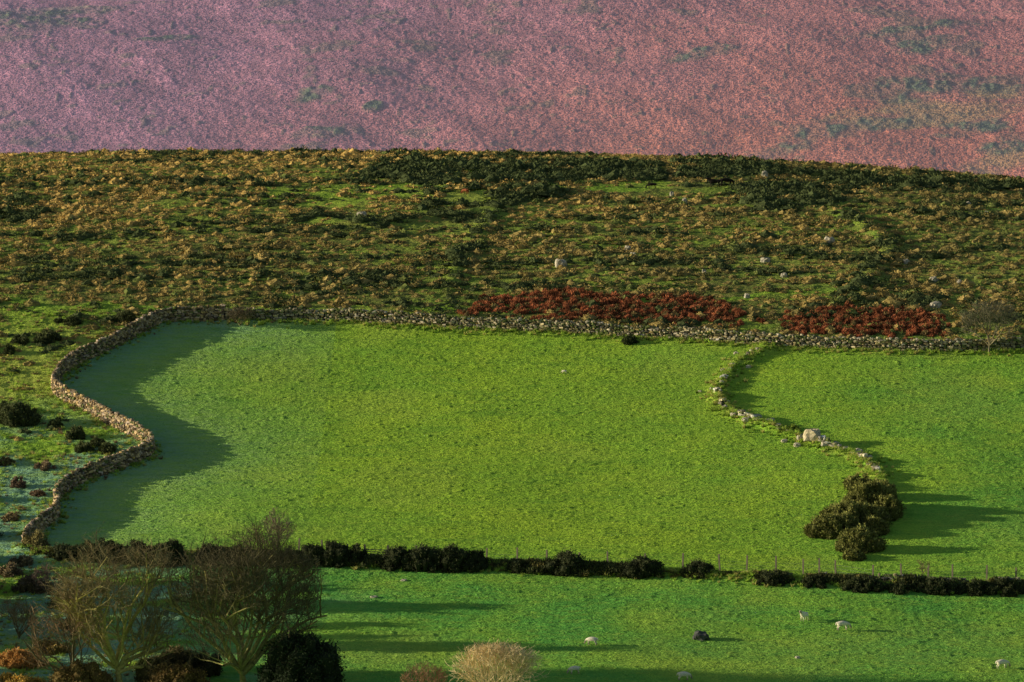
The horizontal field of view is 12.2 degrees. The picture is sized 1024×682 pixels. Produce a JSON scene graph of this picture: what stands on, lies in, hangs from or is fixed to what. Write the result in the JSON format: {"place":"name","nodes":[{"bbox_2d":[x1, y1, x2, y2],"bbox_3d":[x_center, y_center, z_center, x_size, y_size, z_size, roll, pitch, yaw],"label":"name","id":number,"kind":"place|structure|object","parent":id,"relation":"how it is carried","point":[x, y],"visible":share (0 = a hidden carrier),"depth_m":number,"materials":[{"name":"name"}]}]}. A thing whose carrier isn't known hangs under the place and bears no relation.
{"place":"outdoors","nodes":[
{"label":"outdoors","id":0,"kind":"place"},
{"bbox_2d":[0,153,1023,681],"bbox_3d":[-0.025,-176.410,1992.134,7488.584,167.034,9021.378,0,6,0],"label":"ground","id":1,"kind":"structure","parent":0,"point":[506,445],"depth_m":542.20,"materials":[{"name":"green plant"}]},
{"bbox_2d":[0,455,15,465],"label":"bramble bush","id":2,"kind":"object","parent":1,"relation":"on","point":[6,460],"visible":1,"depth_m":542.88,"materials":[{"name":"brown plant"}]},
{"bbox_2d":[2,343,15,354],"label":"gorse bush","id":3,"kind":"object","parent":1,"relation":"on","point":[8,349],"visible":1,"depth_m":582.91,"materials":[{"name":"green plant"}]},
{"bbox_2d":[0,511,20,521],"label":"bramble bush","id":4,"kind":"object","parent":1,"relation":"on","point":[11,516],"visible":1,"depth_m":522.24,"materials":[{"name":"brown plant"}]},
{"bbox_2d":[0,562,25,577],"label":"bramble bush","id":5,"kind":"object","parent":1,"relation":"on","point":[11,570],"visible":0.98,"depth_m":501.88,"materials":[{"name":"brown plant"}]},
{"bbox_2d":[9,475,26,488],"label":"bramble bush","id":6,"kind":"object","parent":1,"relation":"on","point":[15,483],"visible":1,"depth_m":534.22,"materials":[{"name":"brown plant"}]},
{"bbox_2d":[10,333,28,344],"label":"gorse bush","id":7,"kind":"object","parent":1,"relation":"on","point":[18,339],"visible":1,"depth_m":586.58,"materials":[{"name":"green plant"}]},
{"bbox_2d":[0,595,39,638],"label":"thorn tree","id":8,"kind":"object","parent":1,"relation":"on","point":[15,616],"visible":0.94,"depth_m":477.45,"materials":[{"name":"brown plant"}]},
{"bbox_2d":[7,554,34,567],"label":"bramble bush","id":9,"kind":"object","parent":1,"relation":"on","point":[23,560],"visible":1,"depth_m":505.79,"materials":[{"name":"brown plant"}]},
{"bbox_2d":[0,399,42,427],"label":"gorse bush","id":10,"kind":"object","parent":1,"relation":"on","point":[15,414],"visible":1,"depth_m":556.96,"materials":[{"name":"green plant"}]},
{"bbox_2d":[0,671,47,681],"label":"bramble bush","id":11,"kind":"object","parent":1,"relation":"on","point":[7,677],"visible":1,"depth_m":459.50,"materials":[{"name":"orange plant"}]},
{"bbox_2d":[0,648,48,669],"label":"bramble bush","id":12,"kind":"object","parent":1,"relation":"on","point":[13,659],"visible":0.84,"depth_m":466.69,"materials":[{"name":"orange plant"}]},
{"bbox_2d":[10,573,54,593],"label":"bramble bush","id":13,"kind":"object","parent":1,"relation":"on","point":[25,583],"visible":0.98,"depth_m":495.44,"materials":[{"name":"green plant"}]},
{"bbox_2d":[21,529,50,546],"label":"bramble bush","id":14,"kind":"object","parent":1,"relation":"on","point":[36,538],"visible":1,"depth_m":511.34,"materials":[{"name":"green plant"}]},
{"bbox_2d":[29,488,45,496],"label":"bramble bush","id":15,"kind":"object","parent":1,"relation":"on","point":[36,493],"visible":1,"depth_m":531.08,"materials":[{"name":"brown plant"}]},
{"bbox_2d":[35,336,47,344],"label":"gorse bush","id":16,"kind":"object","parent":1,"relation":"on","point":[40,339],"visible":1,"depth_m":586.74,"materials":[{"name":"green plant"}]},
{"bbox_2d":[34,460,56,470],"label":"bramble bush","id":17,"kind":"object","parent":1,"relation":"on","point":[44,465],"visible":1,"depth_m":540.99,"materials":[{"name":"brown plant"}]},
{"bbox_2d":[30,561,61,594],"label":"thorn tree","id":18,"kind":"object","parent":1,"relation":"on","point":[46,573],"visible":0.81,"depth_m":493.88,"materials":[{"name":"brown plant"}]},
{"bbox_2d":[33,328,61,344],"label":"gorse bush","id":19,"kind":"object","parent":1,"relation":"on","point":[51,336],"visible":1,"depth_m":587.89,"materials":[{"name":"green plant"}]},
{"bbox_2d":[31,638,71,654],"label":"bramble bush","id":20,"kind":"object","parent":1,"relation":"on","point":[61,649],"visible":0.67,"depth_m":472.58,"materials":[{"name":"brown plant"}]},
{"bbox_2d":[47,416,63,427],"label":"gorse bush","id":21,"kind":"object","parent":1,"relation":"on","point":[57,422],"visible":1,"depth_m":556.52,"materials":[{"name":"green plant"}]},
{"bbox_2d":[53,316,62,323],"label":"gorse bush","id":22,"kind":"object","parent":1,"relation":"on","point":[59,319],"visible":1,"depth_m":595.24,"materials":[{"name":"green plant"}]},
{"bbox_2d":[46,598,74,608],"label":"bramble bush","id":23,"kind":"object","parent":1,"relation":"on","point":[53,604],"visible":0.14,"depth_m":489.08,"materials":[{"name":"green plant"}]},
{"bbox_2d":[47,542,75,561],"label":"hedge bush","id":24,"kind":"object","parent":1,"relation":"on","point":[60,554],"visible":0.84,"depth_m":507.22,"materials":[{"name":"green plant"}]},
{"bbox_2d":[19,584,105,672],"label":"bare tree","id":25,"kind":"object","parent":1,"relation":"on","point":[72,656],"visible":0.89,"depth_m":458.30,"materials":[{"name":"brown plant"}]},
{"bbox_2d":[59,617,85,631],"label":"bramble bush","id":26,"kind":"object","parent":1,"relation":"on","point":[68,624],"visible":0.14,"depth_m":481.02,"materials":[{"name":"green plant"}]},
{"bbox_2d":[63,315,82,326],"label":"gorse bush","id":27,"kind":"object","parent":1,"relation":"on","point":[71,320],"visible":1,"depth_m":594.26,"materials":[{"name":"green plant"}]},
{"bbox_2d":[64,424,85,439],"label":"gorse bush","id":28,"kind":"object","parent":1,"relation":"on","point":[75,432],"visible":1,"depth_m":552.00,"materials":[{"name":"green plant"}]},
{"bbox_2d":[48,655,116,681],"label":"bramble bush","id":29,"kind":"object","parent":1,"relation":"on","point":[88,672],"visible":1,"depth_m":458.80,"materials":[{"name":"brown plant"}]},
{"bbox_2d":[74,439,94,452],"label":"gorse bush","id":30,"kind":"object","parent":1,"relation":"on","point":[81,446],"visible":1,"depth_m":547.01,"materials":[{"name":"green plant"}]},
{"bbox_2d":[73,539,98,562],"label":"hedge bush","id":31,"kind":"object","parent":1,"relation":"on","point":[79,546],"visible":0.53,"depth_m":506.89,"materials":[{"name":"green plant"}]},
{"bbox_2d":[89,436,105,447],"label":"gorse bush","id":32,"kind":"object","parent":1,"relation":"on","point":[96,441],"visible":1,"depth_m":549.11,"materials":[{"name":"green plant"}]},
{"bbox_2d":[95,441,117,454],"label":"gorse bush","id":33,"kind":"object","parent":1,"relation":"on","point":[106,447],"visible":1,"depth_m":546.51,"materials":[{"name":"green plant"}]},
{"bbox_2d":[94,537,124,563],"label":"hedge bush","id":34,"kind":"object","parent":1,"relation":"on","point":[109,542],"visible":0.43,"depth_m":506.11,"materials":[{"name":"green plant"}]},
{"bbox_2d":[40,522,190,681],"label":"bare tree","id":35,"kind":"object","parent":1,"relation":"on","point":[91,585],"visible":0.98,"depth_m":458.69,"materials":[{"name":"brown plant"}]},
{"bbox_2d":[21,303,224,542],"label":"dry stone wall","id":36,"kind":"structure","parent":1,"relation":"on","point":[143,450],"depth_m":560.54,"materials":[{"name":"stone"}]},
{"bbox_2d":[114,310,136,322],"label":"gorse bush","id":37,"kind":"object","parent":1,"relation":"on","point":[123,316],"visible":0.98,"depth_m":596.02,"materials":[{"name":"green plant"}]},
{"bbox_2d":[122,538,156,566],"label":"hedge bush","id":38,"kind":"object","parent":1,"relation":"on","point":[135,543],"visible":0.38,"depth_m":505.23,"materials":[{"name":"green plant"}]},
{"bbox_2d":[131,655,172,681],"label":"bramble bush","id":39,"kind":"object","parent":1,"relation":"on","point":[140,676],"visible":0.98,"depth_m":460.90,"materials":[{"name":"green plant"}]},
{"bbox_2d":[150,538,191,566],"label":"hedge bush","id":40,"kind":"object","parent":1,"relation":"on","point":[175,545],"visible":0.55,"depth_m":504.50,"materials":[{"name":"green plant"}]},
{"bbox_2d":[150,644,196,667],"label":"bramble bush","id":41,"kind":"object","parent":1,"relation":"on","point":[178,657],"visible":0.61,"depth_m":465.67,"materials":[{"name":"brown plant"}]},
{"bbox_2d":[143,662,210,681],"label":"bramble bush","id":42,"kind":"object","parent":1,"relation":"on","point":[183,673],"visible":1,"depth_m":458.66,"materials":[{"name":"brown plant"}]},
{"bbox_2d":[186,648,223,676],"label":"bramble bush","id":43,"kind":"object","parent":1,"relation":"on","point":[212,668],"visible":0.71,"depth_m":463.74,"materials":[{"name":"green plant"}]},
{"bbox_2d":[193,540,226,564],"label":"hedge bush","id":44,"kind":"object","parent":1,"relation":"on","point":[206,548],"visible":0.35,"depth_m":505.00,"materials":[{"name":"green plant"}]},
{"bbox_2d":[226,542,251,565],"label":"hedge bush","id":45,"kind":"object","parent":1,"relation":"on","point":[236,548],"visible":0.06,"depth_m":505.19,"materials":[{"name":"green plant"}]},
{"bbox_2d":[227,305,252,325],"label":"thorn bush","id":46,"kind":"object","parent":1,"relation":"on","point":[239,312],"visible":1,"depth_m":594.99,"materials":[{"name":"brown plant"}]},
{"bbox_2d":[158,514,326,681],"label":"bare tree","id":47,"kind":"object","parent":1,"relation":"on","point":[239,578],"visible":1,"depth_m":456.38,"materials":[{"name":"brown plant"}]},
{"bbox_2d":[261,508,297,544],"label":"thorn tree","id":48,"kind":"object","parent":1,"relation":"on","point":[273,519],"visible":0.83,"depth_m":505.87,"materials":[{"name":"brown plant"}]},
{"bbox_2d":[255,629,346,681],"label":"holly bush","id":49,"kind":"object","parent":1,"relation":"on","point":[308,657],"visible":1,"depth_m":454.26,"materials":[{"name":"green plant"}]},
{"bbox_2d":[298,541,327,565],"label":"hedge bush","id":50,"kind":"object","parent":1,"relation":"on","point":[314,550],"visible":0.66,"depth_m":504.04,"materials":[{"name":"green plant"}]},
{"bbox_2d":[319,539,352,567],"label":"hedge bush","id":51,"kind":"object","parent":1,"relation":"on","point":[337,555],"visible":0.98,"depth_m":503.64,"materials":[{"name":"green plant"}]},
{"bbox_2d":[346,542,368,566],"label":"hedge bush","id":52,"kind":"object","parent":1,"relation":"on","point":[356,552],"visible":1,"depth_m":503.93,"materials":[{"name":"green plant"}]},
{"bbox_2d":[365,545,385,554],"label":"field gate","id":53,"kind":"structure","parent":1,"relation":"on","point":[373,551],"depth_m":505.58,"materials":[{"name":"grey wood"}]},
{"bbox_2d":[380,544,415,571],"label":"hedge bush","id":54,"kind":"object","parent":1,"relation":"on","point":[392,557],"visible":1,"depth_m":502.58,"materials":[{"name":"green plant"}]},
{"bbox_2d":[401,542,441,572],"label":"hedge bush","id":55,"kind":"object","parent":1,"relation":"on","point":[425,558],"visible":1,"depth_m":502.23,"materials":[{"name":"green plant"}]},
{"bbox_2d":[399,658,448,681],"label":"leafless shrub","id":56,"kind":"object","parent":1,"relation":"on","point":[424,676],"visible":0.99,"depth_m":451.93,"materials":[{"name":"brown plant"}]},
{"bbox_2d":[434,543,475,573],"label":"hedge bush","id":57,"kind":"object","parent":1,"relation":"on","point":[452,558],"visible":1,"depth_m":501.96,"materials":[{"name":"green plant"}]},
{"bbox_2d":[459,549,488,572],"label":"hedge bush","id":58,"kind":"object","parent":1,"relation":"on","point":[478,564],"visible":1,"depth_m":502.02,"materials":[{"name":"green plant"}]},
{"bbox_2d":[444,639,548,681],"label":"leafless shrub","id":59,"kind":"object","parent":1,"relation":"on","point":[513,660],"visible":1,"depth_m":449.07,"materials":[{"name":"beige plant"}]},
{"bbox_2d":[0,145,1023,440],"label":"heather scrub","id":60,"kind":"object","parent":1,"relation":"on","point":[772,191],"visible":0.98,"depth_m":646.26,"materials":[{"name":"plant"}]},
{"bbox_2d":[0,304,1023,681],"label":"rough grass","id":61,"kind":"structure","parent":1,"relation":"on","point":[722,394],"depth_m":559.62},
{"bbox_2d":[503,558,528,573],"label":"hedge bush","id":62,"kind":"object","parent":1,"relation":"on","point":[514,567],"visible":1,"depth_m":501.67,"materials":[{"name":"green plant"}]},
{"bbox_2d":[15,543,1023,594],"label":"bramble undergrowth","id":63,"kind":"object","parent":1,"relation":"on","point":[592,567],"visible":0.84,"depth_m":500.80,"materials":[{"name":"green plant"}]},
{"bbox_2d":[555,259,566,267],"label":"boulder","id":64,"kind":"object","parent":1,"relation":"on","point":[562,262],"visible":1,"depth_m":623.23,"materials":[{"name":"stone"}]},
{"bbox_2d":[544,548,589,575],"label":"hedge bush","id":65,"kind":"object","parent":1,"relation":"on","point":[568,560],"visible":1,"depth_m":500.97,"materials":[{"name":"green plant"}]},
{"bbox_2d":[567,666,580,673],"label":"sheep","id":66,"kind":"object","parent":1,"relation":"on","point":[571,668],"visible":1,"depth_m":462.93},
{"bbox_2d":[584,637,597,645],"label":"sheep","id":67,"kind":"object","parent":1,"relation":"on","point":[594,639],"visible":1,"depth_m":474.07},
{"bbox_2d":[455,285,766,327],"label":"bracken patch","id":68,"kind":"object","parent":1,"relation":"on","point":[532,299],"visible":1,"depth_m":602.83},
{"bbox_2d":[224,307,1023,350],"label":"dry stone wall","id":69,"kind":"structure","parent":1,"relation":"on","point":[514,323],"depth_m":591.30,"materials":[{"name":"stone"}]},
{"bbox_2d":[621,333,639,344],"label":"ivy clump","id":70,"kind":"object","parent":69,"relation":"attached to","point":[630,340],"visible":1,"depth_m":589.24,"materials":[{"name":"green plant"}]},
{"bbox_2d":[617,554,664,579],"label":"hedge bush","id":71,"kind":"object","parent":1,"relation":"on","point":[647,567],"visible":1,"depth_m":499.88,"materials":[{"name":"green plant"}]},
{"bbox_2d":[677,671,692,680],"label":"sheep","id":72,"kind":"object","parent":1,"relation":"on","point":[682,673],"visible":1,"depth_m":460.55},
{"bbox_2d":[680,558,717,579],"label":"hedge bush","id":73,"kind":"object","parent":1,"relation":"on","point":[702,568],"visible":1,"depth_m":499.33,"materials":[{"name":"green plant"}]},
{"bbox_2d":[692,630,709,640],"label":"boulder","id":74,"kind":"object","parent":1,"relation":"on","point":[701,635],"visible":1,"depth_m":476.66,"materials":[{"name":"stone"}]},
{"bbox_2d":[387,545,1023,578],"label":"wire fence","id":75,"kind":"object","parent":1,"relation":"on","point":[818,564],"visible":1,"depth_m":500.83,"materials":[{"name":"brown wood"}]},
{"bbox_2d":[705,177,721,186],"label":"pony","id":76,"kind":"object","parent":1,"relation":"on","point":[710,180],"visible":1,"depth_m":679.49},
{"bbox_2d":[719,178,733,185],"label":"pony","id":77,"kind":"object","parent":1,"relation":"on","point":[726,180],"visible":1,"depth_m":680.66},
{"bbox_2d":[760,257,769,262],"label":"boulder","id":78,"kind":"object","parent":1,"relation":"on","point":[765,259],"visible":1,"depth_m":626.29,"materials":[{"name":"stone"}]},
{"bbox_2d":[753,568,790,586],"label":"hedge bush","id":79,"kind":"object","parent":1,"relation":"on","point":[771,579],"visible":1,"depth_m":496.88,"materials":[{"name":"green plant"}]},
{"bbox_2d":[779,423,800,432],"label":"grass hummock","id":80,"kind":"object","parent":1,"relation":"on","point":[793,426],"depth_m":553.29,"materials":[{"name":"green plant"}]},
{"bbox_2d":[713,349,881,471],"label":"ruined stone wall","id":81,"kind":"structure","parent":1,"relation":"on","point":[743,412],"depth_m":553.75,"materials":[{"name":"stone"}]},
{"bbox_2d":[799,610,808,621],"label":"sheep","id":82,"kind":"object","parent":1,"relation":"on","point":[803,614],"visible":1,"depth_m":483.15},
{"bbox_2d":[803,428,820,440],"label":"boulder","id":83,"kind":"object","parent":1,"relation":"on","point":[811,434],"visible":1,"depth_m":548.27,"materials":[{"name":"stone"}]},
{"bbox_2d":[801,574,826,588],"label":"hedge bush","id":84,"kind":"object","parent":1,"relation":"on","point":[811,580],"visible":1,"depth_m":495.96,"materials":[{"name":"green plant"}]},
{"bbox_2d":[808,525,833,538],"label":"gorse bush","id":85,"kind":"object","parent":1,"relation":"on","point":[817,534],"visible":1,"depth_m":513.95,"materials":[{"name":"green plant"}]},
{"bbox_2d":[824,236,834,242],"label":"boulder","id":86,"kind":"object","parent":1,"relation":"on","point":[826,238],"visible":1,"depth_m":637.33,"materials":[{"name":"stone"}]},
{"bbox_2d":[801,511,863,539],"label":"gorse bush","id":87,"kind":"object","parent":1,"relation":"on","point":[837,523],"visible":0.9,"depth_m":514.43,"materials":[{"name":"green plant"}]},
{"bbox_2d":[835,621,851,630],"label":"sheep","id":88,"kind":"object","parent":1,"relation":"on","point":[842,623],"visible":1,"depth_m":480.02},
{"bbox_2d":[841,548,866,560],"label":"gorse bush","id":89,"kind":"object","parent":1,"relation":"on","point":[853,554],"visible":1,"depth_m":506.06,"materials":[{"name":"green plant"}]},
{"bbox_2d":[817,499,892,525],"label":"gorse bush","id":90,"kind":"object","parent":1,"relation":"on","point":[861,511],"visible":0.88,"depth_m":518.07,"materials":[{"name":"green plant"}]},
{"bbox_2d":[842,473,876,489],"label":"gorse bush","id":91,"kind":"object","parent":1,"relation":"on","point":[852,480],"visible":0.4,"depth_m":531.35,"materials":[{"name":"green plant"}]},
{"bbox_2d":[834,523,888,553],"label":"gorse bush","id":92,"kind":"object","parent":1,"relation":"on","point":[864,539],"visible":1,"depth_m":509.02,"materials":[{"name":"green plant"}]},
{"bbox_2d":[840,576,884,592],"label":"hedge bush","id":93,"kind":"object","parent":1,"relation":"on","point":[855,585],"visible":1,"depth_m":494.39,"materials":[{"name":"green plant"}]},
{"bbox_2d":[778,299,950,339],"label":"bracken patch","id":94,"kind":"object","parent":1,"relation":"on","point":[880,315],"visible":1,"depth_m":595.40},
{"bbox_2d":[839,478,906,510],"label":"gorse bush","id":95,"kind":"object","parent":1,"relation":"on","point":[871,492],"visible":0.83,"depth_m":522.84,"materials":[{"name":"green plant"}]},
{"bbox_2d":[861,515,890,536],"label":"gorse bush","id":96,"kind":"object","parent":1,"relation":"on","point":[880,525],"visible":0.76,"depth_m":515.38,"materials":[{"name":"green plant"}]},
{"bbox_2d":[878,479,897,498],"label":"gorse bush","id":97,"kind":"object","parent":1,"relation":"on","point":[886,482],"visible":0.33,"depth_m":527.92,"materials":[{"name":"green plant"}]},
{"bbox_2d":[874,494,903,521],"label":"gorse bush","id":98,"kind":"object","parent":1,"relation":"on","point":[891,506],"visible":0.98,"depth_m":520.23,"materials":[{"name":"green plant"}]},
{"bbox_2d":[884,579,916,595],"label":"hedge bush","id":99,"kind":"object","parent":1,"relation":"on","point":[900,588],"visible":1,"depth_m":493.93,"materials":[{"name":"green plant"}]},
{"bbox_2d":[787,572,1021,582],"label":"stone wall","id":100,"kind":"structure","parent":1,"relation":"on","point":[890,577],"depth_m":495.61,"materials":[{"name":"stone"}]},
{"bbox_2d":[917,560,930,572],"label":"sapling","id":101,"kind":"object","parent":1,"relation":"on","point":[929,563],"visible":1,"depth_m":500.63,"materials":[{"name":"brown plant"}]},
{"bbox_2d":[929,301,941,307],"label":"boulder","id":102,"kind":"object","parent":1,"relation":"on","point":[937,304],"visible":1,"depth_m":602.40,"materials":[{"name":"stone"}]},
{"bbox_2d":[916,576,959,595],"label":"hedge bush","id":103,"kind":"object","parent":1,"relation":"on","point":[935,586],"visible":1,"depth_m":493.65,"materials":[{"name":"green plant"}]},
{"bbox_2d":[956,577,996,596],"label":"hedge bush","id":104,"kind":"object","parent":1,"relation":"on","point":[975,586],"visible":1,"depth_m":493.57,"materials":[{"name":"green plant"}]},
{"bbox_2d":[959,298,1021,352],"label":"bare tree","id":105,"kind":"object","parent":1,"relation":"on","point":[987,312],"visible":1,"depth_m":582.56,"materials":[{"name":"brown plant"}]},
{"bbox_2d":[995,659,1010,668],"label":"sheep","id":106,"kind":"object","parent":1,"relation":"on","point":[1001,661],"visible":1,"depth_m":465.82},
{"bbox_2d":[991,575,1023,596],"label":"hedge bush","id":107,"kind":"object","parent":1,"relation":"on","point":[1001,583],"visible":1,"depth_m":493.71,"materials":[{"name":"green plant"}]},
{"bbox_2d":[0,0,1023,177],"bbox_3d":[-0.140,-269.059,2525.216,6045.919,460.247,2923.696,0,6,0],"label":"hill","id":108,"kind":"structure","parent":0,"point":[935,84],"depth_m":1383.97,"materials":[{"name":"plant"}]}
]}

